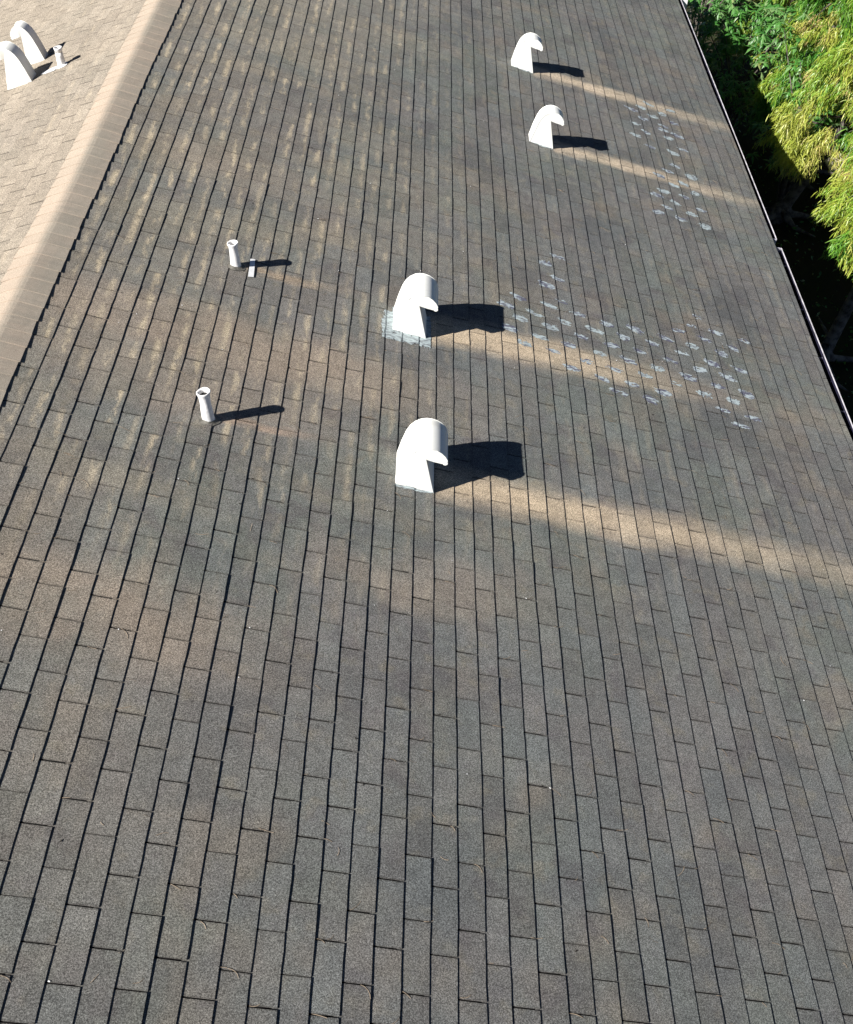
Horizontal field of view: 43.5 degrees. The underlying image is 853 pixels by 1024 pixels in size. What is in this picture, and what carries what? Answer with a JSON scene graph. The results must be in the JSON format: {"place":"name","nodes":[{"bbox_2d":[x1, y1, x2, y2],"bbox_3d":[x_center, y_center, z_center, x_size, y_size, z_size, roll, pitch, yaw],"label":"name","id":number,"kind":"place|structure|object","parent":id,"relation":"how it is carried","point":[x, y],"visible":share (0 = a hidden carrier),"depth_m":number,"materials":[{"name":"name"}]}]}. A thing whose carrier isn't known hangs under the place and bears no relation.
{"place":"outdoors","nodes":[
{"label":"outdoors","id":0,"kind":"place"},
{"bbox_2d":[0,0,852,1023],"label":"house","id":1,"kind":"structure","parent":0,"point":[224,734],"depth_m":6.27,"materials":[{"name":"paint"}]},
{"bbox_2d":[0,41,35,89],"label":"roof vent","id":2,"kind":"object","parent":1,"relation":"on","point":[19,70],"visible":1,"depth_m":9.30,"materials":[{"name":"white metal"}]},
{"bbox_2d":[10,21,47,64],"bbox_3d":[-3.584,-4.225,9.649,0.256,0.357,0.130,1,46,1],"label":"roof vent","id":3,"kind":"object","parent":1,"relation":"on","point":[35,51],"visible":0.98,"depth_m":9.60,"materials":[{"name":"white metal"}]},
{"bbox_2d":[41,45,66,73],"bbox_3d":[-3.281,-3.958,9.363,0.253,0.219,0.126,-7,46,-7],"label":"vent pipe","id":4,"kind":"object","parent":1,"relation":"on","point":[61,61],"visible":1,"depth_m":9.35,"materials":[{"name":"white plastic"}]},
{"bbox_2d":[196,387,220,425],"bbox_3d":[-1.291,-0.614,6.303,0.129,0.248,0.137,1,46,1],"label":"vent pipe","id":5,"kind":"object","parent":1,"relation":"on","point":[206,414],"visible":1,"depth_m":6.28,"materials":[{"name":"white plastic"}]},
{"bbox_2d":[227,240,245,270],"bbox_3d":[-1.327,-1.778,7.430,0.121,0.222,0.130,1,46,1],"label":"vent pipe","id":6,"kind":"object","parent":1,"relation":"on","point":[234,263],"visible":1,"depth_m":7.41,"materials":[{"name":"white plastic"}]},
{"bbox_2d":[248,259,254,276],"bbox_3d":[-1.227,-1.716,7.521,0.038,0.022,0.222,-2,46,-1],"label":"plastic strip","id":7,"kind":"object","parent":1,"relation":"on","point":[251,268],"visible":1,"depth_m":7.51,"materials":[{"name":"white plastic"}]},
{"bbox_2d":[381,273,437,347],"bbox_3d":[-0.120,-1.416,7.541,0.404,0.376,0.394,1,46,1],"label":"roof vent","id":8,"kind":"object","parent":1,"relation":"on","point":[406,318],"visible":1,"depth_m":7.52,"materials":[{"name":"white metal"}]},
{"bbox_2d":[395,418,447,492],"bbox_3d":[-0.031,-0.334,6.524,0.322,0.371,0.307,1,46,1],"label":"roof vent","id":9,"kind":"object","parent":1,"relation":"on","point":[422,448],"visible":1,"depth_m":6.45,"materials":[{"name":"white metal"}]},
{"bbox_2d":[1,85,846,973],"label":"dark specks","id":10,"kind":"object","parent":1,"relation":"on","point":[403,571],"visible":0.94,"depth_m":6.16,"materials":[{"name":"black"}]},
{"bbox_2d":[0,12,852,1023],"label":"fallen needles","id":11,"kind":"object","parent":1,"relation":"on","point":[390,548],"visible":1,"depth_m":6.11,"materials":[{"name":"brown plant"}]},
{"bbox_2d":[511,33,542,72],"bbox_3d":[1.069,-4.876,11.377,0.321,0.371,0.176,1,46,1],"label":"roof vent","id":12,"kind":"object","parent":1,"relation":"on","point":[521,59],"visible":1,"depth_m":11.32,"materials":[{"name":"white metal"}]},
{"bbox_2d":[529,105,563,149],"bbox_3d":[1.154,-3.695,10.289,0.321,0.371,0.187,1,46,1],"label":"roof vent","id":13,"kind":"object","parent":1,"relation":"on","point":[540,132],"visible":1,"depth_m":10.23,"materials":[{"name":"white metal"}]},
{"bbox_2d":[686,0,852,423],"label":"ground","id":14,"kind":"structure","parent":0,"point":[806,267],"depth_m":15.67,"materials":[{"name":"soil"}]},
{"bbox_2d":[690,0,737,35],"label":"broadleaf shrub","id":15,"kind":"object","parent":14,"relation":"on","point":[707,2],"visible":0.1,"depth_m":20.65,"materials":[{"name":"green plant"}]},
{"bbox_2d":[687,0,771,79],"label":"broadleaf shrub","id":16,"kind":"object","parent":14,"relation":"on","point":[726,13],"visible":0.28,"depth_m":18.55,"materials":[{"name":"green plant"}]},
{"bbox_2d":[686,0,820,132],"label":"broadleaf shrub","id":17,"kind":"object","parent":14,"relation":"on","point":[723,47],"visible":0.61,"depth_m":16.61,"materials":[{"name":"green plant"}]},
{"bbox_2d":[712,0,836,82],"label":"shrub","id":18,"kind":"object","parent":14,"relation":"on","point":[785,3],"visible":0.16,"depth_m":18.72,"materials":[{"name":"green plant"}]},
{"bbox_2d":[744,0,852,198],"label":"conifer tree","id":19,"kind":"object","parent":14,"relation":"on","point":[820,37],"visible":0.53,"depth_m":15.46,"materials":[{"name":"green plant"}]},
{"bbox_2d":[745,4,852,207],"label":"broadleaf shrub","id":20,"kind":"object","parent":14,"relation":"on","point":[786,187],"visible":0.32,"depth_m":15.19,"materials":[{"name":"green plant"}]},
{"bbox_2d":[752,35,852,236],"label":"conifer tree","id":21,"kind":"object","parent":14,"relation":"on","point":[826,86],"visible":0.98,"depth_m":14.45,"materials":[{"name":"green plant"}]},
{"bbox_2d":[770,1,840,133],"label":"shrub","id":22,"kind":"object","parent":14,"relation":"on","point":[810,33],"visible":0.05,"depth_m":17.00,"materials":[{"name":"green plant"}]},
{"bbox_2d":[808,107,852,391],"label":"conifer tree","id":23,"kind":"object","parent":14,"relation":"on","point":[841,207],"visible":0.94,"depth_m":12.87,"materials":[{"name":"green plant"}]},
{"bbox_2d":[834,130,852,170],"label":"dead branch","id":24,"kind":"object","parent":23,"relation":"in","point":[841,158],"visible":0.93,"depth_m":12.97,"materials":[{"name":"brown wood"}]},
{"bbox_2d":[821,1,848,165],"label":"broadleaf shrub","id":25,"kind":"object","parent":14,"relation":"on","point":[827,16],"visible":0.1,"depth_m":15.60,"materials":[{"name":"green plant"}]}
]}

